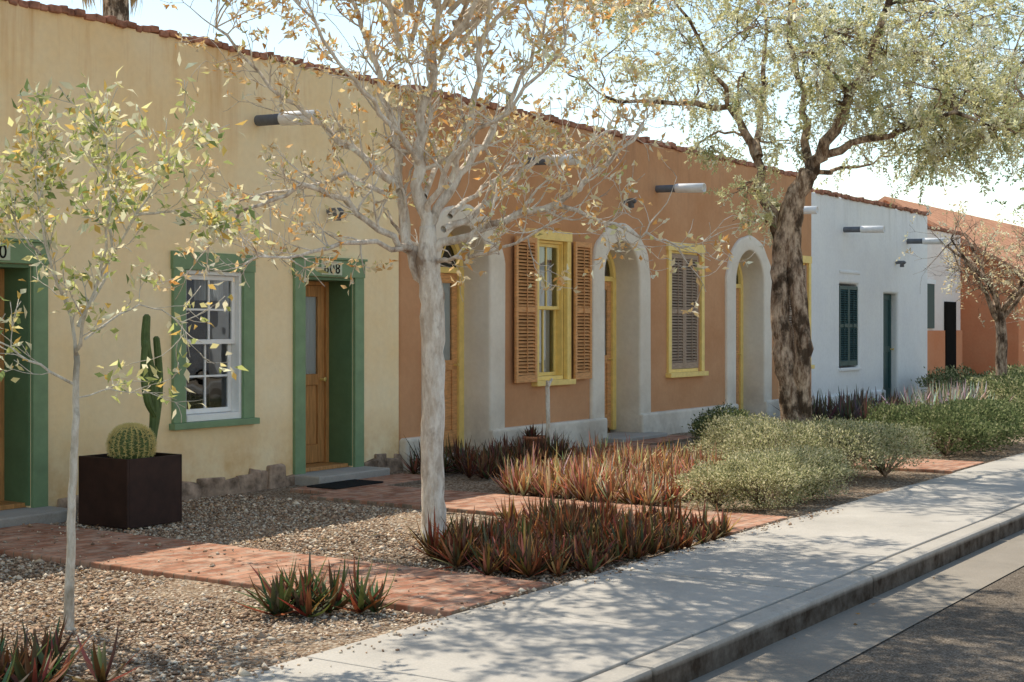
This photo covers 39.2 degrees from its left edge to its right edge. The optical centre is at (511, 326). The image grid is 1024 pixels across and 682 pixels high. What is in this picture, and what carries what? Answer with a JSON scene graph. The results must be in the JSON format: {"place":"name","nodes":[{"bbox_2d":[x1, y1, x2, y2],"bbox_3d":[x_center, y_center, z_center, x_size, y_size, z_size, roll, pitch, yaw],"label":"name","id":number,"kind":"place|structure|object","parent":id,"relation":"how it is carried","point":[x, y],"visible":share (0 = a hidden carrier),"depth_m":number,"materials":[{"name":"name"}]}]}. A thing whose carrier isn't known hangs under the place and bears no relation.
{"place":"outdoors","nodes":[
{"label":"outdoors","id":0,"kind":"place"},
{"bbox_2d":[0,506,76,527],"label":"door step","id":1,"kind":"object","parent":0,"point":[26,515],"depth_m":11.67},
{"bbox_2d":[0,390,1023,681],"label":"gravel yard","id":2,"kind":"structure","parent":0,"point":[870,482],"depth_m":9.13,"materials":[{"name":"gravel"}]},
{"bbox_2d":[0,614,137,681],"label":"aloe plant","id":3,"kind":"object","parent":2,"relation":"on","point":[43,664],"visible":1,"depth_m":6.39,"materials":[{"name":"green plant"}]},
{"bbox_2d":[79,314,181,528],"bbox_3d":[-3.078,0.750,11.769,0.586,1.700,0.695,0,0,34],"label":"cactus planter","id":4,"kind":"object","parent":2,"relation":"on","point":[131,478],"visible":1,"depth_m":11.54,"materials":[{"name":"metal"}]},
{"bbox_2d":[0,52,275,633],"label":"young tree","id":5,"kind":"object","parent":2,"relation":"on","point":[48,174],"visible":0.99,"depth_m":7.49,"materials":[{"name":"green plant"}]},
{"bbox_2d":[0,0,398,507],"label":"front wall","id":6,"kind":"structure","parent":2,"relation":"on","point":[40,46],"depth_m":13.42,"materials":[{"name":"beige paint"}]},
{"bbox_2d":[0,263,29,505],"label":"door reveal","id":7,"kind":"object","parent":6,"relation":"attached to","point":[17,441],"depth_m":12.07,"materials":[{"name":"paint"}]},
{"bbox_2d":[0,269,3,500],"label":"door frame","id":8,"kind":"object","parent":7,"relation":"attached to","point":[1,395],"visible":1,"depth_m":12.15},
{"bbox_2d":[0,501,25,509],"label":"threshold","id":9,"kind":"object","parent":7,"relation":"on","point":[5,505],"visible":1,"depth_m":11.95,"materials":[{"name":"brown wood"}]},
{"bbox_2d":[0,237,51,507],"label":"door casing","id":10,"kind":"object","parent":6,"relation":"attached to","point":[39,402],"depth_m":12.02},
{"bbox_2d":[186,279,208,408],"bbox_3d":[-3.227,0.190,13.992,0.008,1.420,0.750,0,0,34],"label":"curtain","id":11,"kind":"object","parent":6,"relation":"attached to","point":[195,367],"visible":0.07,"depth_m":14.15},
{"bbox_2d":[4,0,399,88],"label":"coping","id":12,"kind":"object","parent":6,"relation":"on","point":[76,12],"visible":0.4,"depth_m":13.13,"materials":[{"name":"brick"}]},
{"bbox_2d":[186,270,240,421],"bbox_3d":[-2.920,0.185,13.788,0.170,1.430,0.760,0,0,34],"label":"window frame","id":13,"kind":"object","parent":6,"relation":"attached to","point":[234,412],"visible":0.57,"depth_m":14.04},
{"bbox_2d":[186,339,230,413],"bbox_3d":[-2.957,0.478,13.813,0.040,0.707,0.686,0,0,34],"label":"sash","id":14,"kind":"object","parent":13,"relation":"attached to","point":[227,407],"visible":0.6,"depth_m":13.95,"materials":[{"name":"white paint"}]},
{"bbox_2d":[194,280,222,300],"bbox_3d":[-2.944,-0.365,13.978,0.043,0.230,0.400,0,0,34],"label":"curtain","id":15,"kind":"object","parent":13,"relation":"hanging from","point":[215,295],"visible":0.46,"depth_m":13.94,"materials":[{"name":"fabric"}]},
{"bbox_2d":[186,275,234,343],"bbox_3d":[-2.916,-0.159,13.785,0.040,0.658,0.686,0,0,34],"label":"sash","id":16,"kind":"object","parent":13,"relation":"attached to","point":[231,339],"visible":0.64,"depth_m":13.87,"materials":[{"name":"white paint"}]},
{"bbox_2d":[169,251,259,429],"bbox_3d":[-2.831,0.130,13.723,0.090,1.660,1.120,0,0,34],"label":"window casing","id":17,"kind":"object","parent":6,"relation":"attached to","point":[178,383],"depth_m":13.73,"materials":[{"name":"wood"}]},
{"bbox_2d":[254,114,279,125],"bbox_3d":[-2.380,-2.035,14.155,0.440,0.119,0.109,0,0,34],"label":"canale pipe","id":18,"kind":"object","parent":6,"relation":"attached to","point":[266,120],"visible":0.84,"depth_m":14.13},
{"bbox_2d":[278,110,321,125],"bbox_3d":[-2.061,-2.025,13.943,0.452,0.151,0.136,0,0,34],"label":"canale","id":19,"kind":"object","parent":6,"relation":"attached to","point":[283,120],"visible":0.52,"depth_m":13.92,"materials":[{"name":"metal"}]},
{"bbox_2d":[306,276,352,465],"bbox_3d":[-2.099,0.491,15.248,0.397,2.018,0.810,0,0,34],"label":"door reveal","id":20,"kind":"object","parent":6,"relation":"attached to","point":[340,365],"depth_m":15.53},
{"bbox_2d":[306,297,315,373],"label":"glass pane","id":21,"kind":"structure","parent":20,"relation":"hanging from","point":[310,335],"depth_m":15.48,"materials":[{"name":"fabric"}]},
{"bbox_2d":[306,281,328,461],"bbox_3d":[-2.239,0.497,15.341,0.100,1.965,0.750,0,0,34],"label":"door frame","id":22,"kind":"object","parent":20,"relation":"attached to","point":[326,366],"visible":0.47,"depth_m":15.60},
{"bbox_2d":[306,285,323,463],"bbox_3d":[-2.241,0.516,15.342,0.045,1.908,0.658,0,0,34],"label":"door","id":23,"kind":"structure","parent":22,"relation":"in","point":[314,419],"depth_m":15.53,"materials":[{"name":"brown wood"}]},
{"bbox_2d":[306,462,348,471],"bbox_3d":[-2.119,1.494,15.261,0.350,0.039,0.790,0,0,34],"label":"threshold","id":24,"kind":"object","parent":20,"relation":"on","point":[316,466],"visible":0.71,"depth_m":15.26,"materials":[{"name":"brown wood"}]},
{"bbox_2d":[292,256,367,474],"bbox_3d":[-1.913,0.422,15.118,0.070,2.295,1.160,0,0,34],"label":"door casing","id":25,"kind":"object","parent":6,"relation":"attached to","point":[299,379],"depth_m":14.78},
{"bbox_2d":[57,453,402,512],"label":"foundation stones","id":26,"kind":"object","parent":2,"relation":"on","point":[269,477],"visible":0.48,"depth_m":14.09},
{"bbox_2d":[0,523,550,616],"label":"brick path","id":27,"kind":"structure","parent":2,"relation":"on","point":[437,590],"depth_m":9.49,"materials":[{"name":"brick"}]},
{"bbox_2d":[232,550,400,617],"bbox_3d":[-1.079,1.445,8.053,0.925,0.325,0.895,0,0,34],"label":"aloe plant","id":28,"kind":"object","parent":2,"relation":"on","point":[308,595],"visible":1,"depth_m":8.01,"materials":[{"name":"green plant"}]},
{"bbox_2d":[291,473,420,493],"bbox_3d":[-1.445,1.640,14.572,0.555,0.120,1.750,0,0,34],"label":"brick landing","id":29,"kind":"object","parent":2,"relation":"on","point":[401,479],"visible":0.42,"depth_m":14.55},
{"bbox_2d":[295,466,389,485],"bbox_3d":[-1.901,1.583,15.110,0.680,0.135,1.140,0,0,34],"label":"door step","id":30,"kind":"object","parent":29,"relation":"on","point":[329,475],"depth_m":14.87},
{"bbox_2d":[307,479,382,488],"bbox_3d":[-1.657,1.571,14.304,0.380,0.015,0.730,0,0,34],"label":"doormat","id":31,"kind":"object","parent":29,"relation":"on","point":[345,484],"visible":1,"depth_m":14.21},
{"bbox_2d":[399,436,420,469],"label":"plinth","id":32,"kind":"structure","parent":2,"relation":"on","point":[404,445],"depth_m":16.13,"materials":[{"name":"paint"}]},
{"bbox_2d":[147,0,817,540],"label":"pale bark tree","id":33,"kind":"object","parent":2,"relation":"on","point":[423,250],"visible":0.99,"depth_m":10.75,"materials":[{"name":"white plant"}]},
{"bbox_2d":[4,474,970,681],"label":"fallen leaves","id":34,"kind":"object","parent":2,"relation":"on","point":[327,635],"visible":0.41,"depth_m":8.98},
{"bbox_2d":[400,422,586,478],"bbox_3d":[-0.089,1.387,16.259,1.528,0.543,2.738,0,0,34],"label":"dark aloe bed","id":35,"kind":"object","parent":2,"relation":"on","point":[465,461],"visible":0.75,"depth_m":15.91,"materials":[{"name":"brown plant"}]},
{"bbox_2d":[523,424,544,449],"bbox_3d":[0.267,1.400,17.886,0.353,0.399,0.321,0,0,-32],"label":"potted plant","id":36,"kind":"object","parent":2,"relation":"on","point":[532,432],"visible":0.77,"depth_m":17.84,"materials":[{"name":"brown plant"}]},
{"bbox_2d":[489,418,606,448],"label":"plinth","id":37,"kind":"structure","parent":2,"relation":"on","point":[577,430],"depth_m":19.00,"materials":[{"name":"paint"}]},
{"bbox_2d":[545,378,552,443],"bbox_3d":[0.445,1.145,17.621,0.064,1.012,0.256,0,0,18],"label":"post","id":38,"kind":"object","parent":2,"relation":"on","point":[547,391],"visible":0.84,"depth_m":17.59,"materials":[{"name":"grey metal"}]},
{"bbox_2d":[406,489,743,577],"bbox_3d":[0.367,1.440,10.452,1.901,0.432,2.973,0,0,34],"label":"red aloe bed","id":39,"kind":"object","parent":2,"relation":"on","point":[555,538],"visible":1,"depth_m":9.99,"materials":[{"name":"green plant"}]},
{"bbox_2d":[399,89,810,451],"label":"front wall","id":40,"kind":"structure","parent":2,"relation":"on","point":[525,403],"depth_m":20.18,"materials":[{"name":"orange paint"}]},
{"bbox_2d":[421,204,504,450],"bbox_3d":[-0.742,0.094,17.268,0.495,3.112,1.688,0,0,34],"label":"arch surround","id":41,"kind":"object","parent":40,"relation":"attached to","point":[484,354],"visible":0.45,"depth_m":17.64,"materials":[{"name":"paint"}]},
{"bbox_2d":[440,233,463,447],"bbox_3d":[-0.899,0.148,17.361,0.097,2.704,1.007,0,0,34],"label":"door frame","id":42,"kind":"object","parent":41,"relation":"attached to","point":[460,360],"visible":0.24,"depth_m":17.69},
{"bbox_2d":[442,283,449,359],"bbox_3d":[-0.924,-0.057,17.379,0.017,1.062,0.636,0,0,34],"label":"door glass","id":43,"kind":"object","parent":42,"relation":"hanging from","point":[446,350],"visible":0.22,"depth_m":17.59,"materials":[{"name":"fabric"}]},
{"bbox_2d":[440,245,455,267],"bbox_3d":[-0.945,-0.940,17.392,0.001,0.480,0.960,0,0,34],"label":"fanlight","id":44,"kind":"object","parent":42,"relation":"in","point":[450,251],"visible":0.17,"depth_m":17.64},
{"bbox_2d":[440,273,456,446],"bbox_3d":[-0.913,0.411,17.372,0.045,2.118,0.796,0,0,34],"label":"door","id":45,"kind":"structure","parent":42,"relation":"in","point":[450,397],"depth_m":17.61,"materials":[{"name":"orange paint"}]},
{"bbox_2d":[539,240,562,379],"bbox_3d":[0.425,-0.210,18.853,0.200,1.820,0.690,0,0,34],"label":"window frame","id":46,"kind":"object","parent":40,"relation":"attached to","point":[559,344],"visible":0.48,"depth_m":19.09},
{"bbox_2d":[514,236,536,382],"bbox_3d":[0.178,-0.210,18.162,0.035,1.840,0.485,0,0,34],"label":"shutter frame","id":47,"kind":"object","parent":46,"relation":"attached to","point":[523,378],"visible":0.95,"depth_m":17.98,"materials":[{"name":"brown wood"}]},
{"bbox_2d":[519,242,532,375],"bbox_3d":[0.165,-0.210,18.170,0.003,1.740,0.385,0,0,34],"label":"shutter back","id":48,"kind":"object","parent":47,"relation":"attached to","point":[525,303],"visible":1,"depth_m":18.18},
{"bbox_2d":[519,242,535,374],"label":"louvres","id":49,"kind":"object","parent":47,"relation":"attached to","point":[527,329],"visible":0.98,"depth_m":18.14,"materials":[{"name":"brown wood"}]},
{"bbox_2d":[539,247,548,371],"bbox_3d":[0.428,-0.220,19.055,0.045,1.720,0.270,0,0,34],"label":"curtain","id":50,"kind":"object","parent":46,"relation":"hanging from","point":[546,318],"visible":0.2,"depth_m":19.05,"materials":[{"name":"fabric"}]},
{"bbox_2d":[539,309,555,375],"bbox_3d":[0.400,0.194,18.870,0.040,0.908,0.620,0,0,34],"label":"sash","id":51,"kind":"object","parent":46,"relation":"attached to","point":[543,373],"visible":0.59,"depth_m":19.08,"materials":[{"name":"yellow paint"}]},
{"bbox_2d":[539,243,558,309],"bbox_3d":[0.442,-0.652,18.842,0.040,0.864,0.620,0,0,34],"label":"sash","id":52,"kind":"object","parent":46,"relation":"attached to","point":[545,306],"visible":0.65,"depth_m":18.95,"materials":[{"name":"yellow paint"}]},
{"bbox_2d":[574,241,591,379],"bbox_3d":[0.954,-0.210,19.327,0.035,1.840,0.435,0,0,34],"label":"shutter frame","id":53,"kind":"object","parent":46,"relation":"attached to","point":[583,375],"visible":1,"depth_m":19.22,"materials":[{"name":"brown wood"}]},
{"bbox_2d":[578,247,587,372],"bbox_3d":[0.942,-0.210,19.335,0.003,1.740,0.335,0,0,34],"label":"shutter back","id":54,"kind":"object","parent":53,"relation":"attached to","point":[582,304],"visible":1,"depth_m":19.34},
{"bbox_2d":[578,248,589,371],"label":"louvres","id":55,"kind":"object","parent":53,"relation":"attached to","point":[584,332],"visible":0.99,"depth_m":19.31,"materials":[{"name":"brown wood"}]},
{"bbox_2d":[532,229,575,386],"bbox_3d":[0.542,-0.240,18.775,0.120,2.020,0.950,0,0,34],"label":"window casing","id":56,"kind":"object","parent":40,"relation":"attached to","point":[566,239],"depth_m":19.06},
{"bbox_2d":[545,154,579,165],"bbox_3d":[0.639,-2.084,17.995,0.452,0.151,0.136,0,0,34],"label":"canale","id":57,"kind":"object","parent":40,"relation":"attached to","point":[571,161],"visible":0.43,"depth_m":17.91,"materials":[{"name":"metal"}]},
{"bbox_2d":[401,84,797,175],"bbox_3d":[2.045,-2.710,21.301,0.326,0.132,11.972,0,0,34],"label":"coping","id":58,"kind":"object","parent":40,"relation":"on","point":[555,119],"visible":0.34,"depth_m":19.64,"materials":[{"name":"brick"}]},
{"bbox_2d":[589,223,650,432],"bbox_3d":[1.365,0.094,20.430,0.495,3.112,1.709,0,0,34],"label":"arch surround","id":59,"kind":"object","parent":40,"relation":"attached to","point":[633,344],"visible":0.71,"depth_m":20.77,"materials":[{"name":"paint"}]},
{"bbox_2d":[605,252,615,429],"bbox_3d":[1.214,0.148,20.532,0.097,2.704,1.007,0,0,34],"label":"door frame","id":60,"kind":"object","parent":59,"relation":"attached to","point":[611,277],"visible":0.18,"depth_m":20.86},
{"bbox_2d":[605,281,610,427],"bbox_3d":[1.199,0.411,20.542,0.045,2.118,0.796,0,0,34],"label":"door","id":61,"kind":"structure","parent":60,"relation":"in","point":[607,350],"depth_m":20.80,"materials":[{"name":"yellow paint"}]},
{"bbox_2d":[655,185,674,192],"bbox_3d":[2.277,-2.025,21.146,0.440,0.119,0.109,0,0,34],"label":"canale pipe","id":62,"kind":"object","parent":40,"relation":"attached to","point":[662,188],"visible":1,"depth_m":21.12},
{"bbox_2d":[672,251,697,372],"bbox_3d":[2.560,-0.220,22.057,0.200,1.840,1.010,0,0,34],"label":"window frame","id":63,"kind":"object","parent":40,"relation":"attached to","point":[683,369],"visible":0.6,"depth_m":22.05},
{"bbox_2d":[672,253,684,368],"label":"shutter frame","id":64,"kind":"object","parent":63,"relation":"attached to","point":[681,365],"visible":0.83,"depth_m":21.96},
{"bbox_2d":[672,258,680,362],"bbox_3d":[2.490,-0.228,21.822,0.003,1.645,0.361,0,0,34],"label":"shutter back","id":65,"kind":"object","parent":64,"relation":"attached to","point":[676,316],"visible":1,"depth_m":21.83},
{"bbox_2d":[672,258,682,362],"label":"louvres","id":66,"kind":"object","parent":64,"relation":"attached to","point":[678,332],"visible":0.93,"depth_m":21.80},
{"bbox_2d":[685,255,697,367],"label":"shutter frame","id":67,"kind":"object","parent":63,"relation":"attached to","point":[691,364],"visible":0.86,"depth_m":22.25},
{"bbox_2d":[686,259,694,359],"bbox_3d":[2.750,-0.228,22.212,0.003,1.645,0.361,0,0,34],"label":"shutter back","id":68,"kind":"object","parent":67,"relation":"attached to","point":[690,306],"visible":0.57,"depth_m":22.20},
{"bbox_2d":[686,260,696,361],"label":"louvres","id":69,"kind":"object","parent":67,"relation":"attached to","point":[690,347],"visible":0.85,"depth_m":22.19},
{"bbox_2d":[666,242,708,377],"bbox_3d":[2.676,-0.250,21.979,0.120,2.040,1.270,0,0,34],"label":"window casing","id":70,"kind":"object","parent":40,"relation":"attached to","point":[698,249],"depth_m":21.81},
{"bbox_2d":[674,183,705,192],"bbox_3d":[2.597,-2.014,20.933,0.452,0.151,0.136,0,0,34],"label":"canale","id":71,"kind":"object","parent":40,"relation":"attached to","point":[690,188],"visible":0.98,"depth_m":20.88,"materials":[{"name":"metal"}]},
{"bbox_2d":[725,235,771,415],"bbox_3d":[3.766,0.067,24.033,0.495,3.166,1.806,0,0,34],"label":"arch surround","id":72,"kind":"object","parent":40,"relation":"attached to","point":[757,354],"visible":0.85,"depth_m":24.42,"materials":[{"name":"paint"}]},
{"bbox_2d":[736,263,742,412],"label":"door frame","id":73,"kind":"object","parent":72,"relation":"attached to","point":[739,284],"visible":0.19,"depth_m":24.52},
{"bbox_2d":[736,288,738,405],"bbox_3d":[3.606,0.411,24.154,0.045,2.118,0.916,0,0,34],"label":"door","id":74,"kind":"structure","parent":73,"relation":"in","point":[737,345],"depth_m":24.46,"materials":[{"name":"yellow paint"}]},
{"bbox_2d":[803,256,814,368],"bbox_3d":[5.125,-0.250,25.653,0.120,2.040,1.200,0,0,34],"label":"window casing","id":75,"kind":"object","parent":40,"relation":"attached to","point":[807,260],"depth_m":26.05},
{"bbox_2d":[483,429,737,505],"bbox_3d":[1.254,1.372,14.607,2.695,0.526,3.820,0,0,34],"label":"orange aloe bed","id":76,"kind":"object","parent":2,"relation":"on","point":[635,476],"visible":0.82,"depth_m":13.52,"materials":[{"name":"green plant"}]},
{"bbox_2d":[603,432,667,443],"bbox_3d":[1.581,1.590,20.318,0.700,0.120,1.350,0,0,34],"label":"door step","id":77,"kind":"object","parent":2,"relation":"on","point":[621,436],"depth_m":20.13,"materials":[{"name":"concrete"}]},
{"bbox_2d":[599,435,699,447],"bbox_3d":[1.921,1.640,19.930,0.495,0.120,2.100,0,0,34],"label":"brick landing","id":78,"kind":"object","parent":2,"relation":"on","point":[675,438],"visible":0.2,"depth_m":19.88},
{"bbox_2d":[639,404,738,434],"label":"plinth","id":79,"kind":"structure","parent":2,"relation":"on","point":[668,422],"depth_m":21.45,"materials":[{"name":"paint"}]},
{"bbox_2d":[681,398,775,449],"bbox_3d":[2.768,1.296,18.959,1.259,0.626,2.150,0,0,-2],"label":"green shrub","id":80,"kind":"object","parent":2,"relation":"on","point":[701,420],"visible":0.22,"depth_m":18.47,"materials":[{"name":"green plant"}]},
{"bbox_2d":[666,442,860,510],"bbox_3d":[2.340,1.330,13.049,1.181,0.571,2.153,0,0,34],"label":"sage shrub","id":81,"kind":"object","parent":2,"relation":"on","point":[786,474],"visible":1,"depth_m":12.58,"materials":[{"name":"green plant"}]},
{"bbox_2d":[522,0,1023,428],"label":"mesquite tree","id":82,"kind":"object","parent":2,"relation":"on","point":[791,358],"visible":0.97,"depth_m":15.84,"materials":[{"name":"green plant"}]},
{"bbox_2d":[763,395,815,415],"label":"plinth","id":83,"kind":"structure","parent":2,"relation":"on","point":[769,409],"depth_m":24.53,"materials":[{"name":"paint"}]},
{"bbox_2d":[685,407,946,478],"bbox_3d":[3.087,1.249,15.134,2.594,0.746,2.803,0,0,34],"label":"sage shrub","id":84,"kind":"object","parent":2,"relation":"on","point":[848,438],"visible":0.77,"depth_m":14.92,"materials":[{"name":"green plant"}]},
{"bbox_2d":[816,390,885,408],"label":"plinth","id":85,"kind":"structure","parent":2,"relation":"on","point":[878,392],"depth_m":27.90,"materials":[{"name":"white paint"}]},
{"bbox_2d":[772,386,938,423],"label":"agave plants","id":86,"kind":"object","parent":2,"relation":"on","point":[856,406],"visible":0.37,"depth_m":22.90,"materials":[{"name":"green plant"}]},
{"bbox_2d":[811,192,926,398],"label":"front wall","id":87,"kind":"structure","parent":2,"relation":"on","point":[871,258],"depth_m":28.77,"materials":[{"name":"white paint"}]},
{"bbox_2d":[839,286,848,365],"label":"shutter frame","id":88,"kind":"object","parent":87,"relation":"attached to","point":[843,363],"visible":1,"depth_m":27.66,"materials":[{"name":"teal paint"}]},
{"bbox_2d":[841,290,847,360],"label":"louvres","id":89,"kind":"object","parent":88,"relation":"attached to","point":[844,331],"visible":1,"depth_m":27.69,"materials":[{"name":"teal paint"}]},
{"bbox_2d":[849,286,857,364],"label":"shutter frame","id":90,"kind":"object","parent":87,"relation":"attached to","point":[854,362],"visible":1,"depth_m":28.25,"materials":[{"name":"teal paint"}]},
{"bbox_2d":[850,290,856,359],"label":"louvres","id":91,"kind":"object","parent":90,"relation":"attached to","point":[853,342],"visible":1,"depth_m":28.10,"materials":[{"name":"teal paint"}]},
{"bbox_2d":[811,188,928,215],"bbox_3d":[7.270,-2.495,29.145,0.327,0.122,6.830,0,0,34],"label":"coping","id":92,"kind":"object","parent":87,"relation":"on","point":[853,198],"visible":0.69,"depth_m":28.59,"materials":[{"name":"brick"}]},
{"bbox_2d":[860,226,884,232],"bbox_3d":[6.861,-1.845,27.332,0.452,0.151,0.136,0,0,34],"label":"canale","id":93,"kind":"object","parent":87,"relation":"attached to","point":[872,229],"visible":1,"depth_m":27.28,"materials":[{"name":"metal"}]},
{"bbox_2d":[883,294,890,397],"bbox_3d":[7.753,0.415,29.982,0.045,2.170,0.840,0,0,34],"label":"door","id":94,"kind":"structure","parent":87,"relation":"attached to","point":[886,343],"depth_m":30.13,"materials":[{"name":"teal paint"}]},
{"bbox_2d":[852,392,1023,455],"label":"green shrub","id":95,"kind":"object","parent":2,"relation":"on","point":[973,424],"visible":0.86,"depth_m":18.02,"materials":[{"name":"green plant"}]},
{"bbox_2d":[927,229,959,330],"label":"walls","id":96,"kind":"structure","parent":2,"relation":"on","point":[941,297],"depth_m":34.67,"materials":[{"name":"white paint"}]},
{"bbox_2d":[927,284,934,327],"bbox_3d":[9.747,-0.475,33.700,0.050,1.050,0.900,0,0,34],"label":"window","id":97,"kind":"structure","parent":96,"relation":"attached to","point":[930,305],"depth_m":33.84,"materials":[{"name":"glass"}]},
{"bbox_2d":[927,330,961,393],"bbox_3d":[10.202,0.900,34.419,0.050,1.600,3.840,0,0,34],"label":"wall base","id":98,"kind":"object","parent":96,"relation":"attached to","point":[935,348],"visible":0.31,"depth_m":34.38,"materials":[{"name":"paint"}]},
{"bbox_2d":[944,302,955,390],"bbox_3d":[10.722,0.500,35.154,0.060,2.200,0.800,0,0,34],"label":"door","id":99,"kind":"structure","parent":96,"relation":"attached to","point":[950,329],"depth_m":35.07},
{"bbox_2d":[880,376,1012,413],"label":"agave plants","id":100,"kind":"object","parent":2,"relation":"on","point":[955,392],"visible":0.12,"depth_m":23.19,"materials":[{"name":"green plant"}]},
{"bbox_2d":[887,202,1023,388],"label":"walls","id":101,"kind":"structure","parent":2,"relation":"on","point":[978,347],"depth_m":36.48,"materials":[{"name":"paint"}]},
{"bbox_2d":[878,196,1023,273],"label":"roof","id":102,"kind":"structure","parent":101,"relation":"on","point":[932,219],"depth_m":39.38,"materials":[{"name":"tile"}]},
{"bbox_2d":[894,188,1023,398],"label":"street tree","id":103,"kind":"object","parent":2,"relation":"on","point":[999,313],"visible":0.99,"depth_m":27.77,"materials":[{"name":"brown plant"}]},
{"bbox_2d":[911,361,1023,407],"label":"green hedge","id":104,"kind":"object","parent":2,"relation":"on","point":[1010,385],"visible":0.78,"depth_m":27.80,"materials":[{"name":"green plant"}]},
{"bbox_2d":[960,0,1023,216],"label":"acacia tree","id":105,"kind":"object","parent":2,"relation":"on","point":[1022,97],"visible":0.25,"depth_m":24.61,"materials":[{"name":"green plant"}]},
{"bbox_2d":[24,0,1023,227],"label":"sky","id":106,"kind":"structure","parent":0,"point":[861,182],"materials":[{"name":"white"}]},
{"bbox_2d":[310,485,785,536],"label":"brick path","id":107,"kind":"structure","parent":0,"point":[410,497],"depth_m":12.96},
{"bbox_2d":[217,453,1023,681],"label":"sidewalk","id":108,"kind":"structure","parent":0,"point":[579,630],"depth_m":8.42,"materials":[{"name":"concrete"}]},
{"bbox_2d":[601,444,983,473],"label":"brick path","id":109,"kind":"structure","parent":0,"point":[946,466],"depth_m":16.43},
{"bbox_2d":[808,566,1023,681],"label":"road","id":110,"kind":"structure","parent":0,"point":[977,636],"depth_m":7.83,"materials":[{"name":"asphalt"}]},
{"label":"ground","id":111,"kind":"structure","parent":0,"visible":0},
{"bbox_2d":[82,0,142,20],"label":"palm tree","id":112,"kind":"object","parent":111,"relation":"on","point":[119,9],"visible":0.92,"depth_m":24.34,"materials":[{"name":"brown plant"}]},
{"bbox_2d":[581,505,1023,681],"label":"kerb","id":113,"kind":"structure","parent":111,"relation":"on","point":[695,656],"depth_m":8.31,"materials":[{"name":"concrete"}]},
{"bbox_2d":[689,529,1023,681],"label":"gutter","id":114,"kind":"object","parent":111,"relation":"on","point":[813,651],"depth_m":8.47,"materials":[{"name":"concrete"}]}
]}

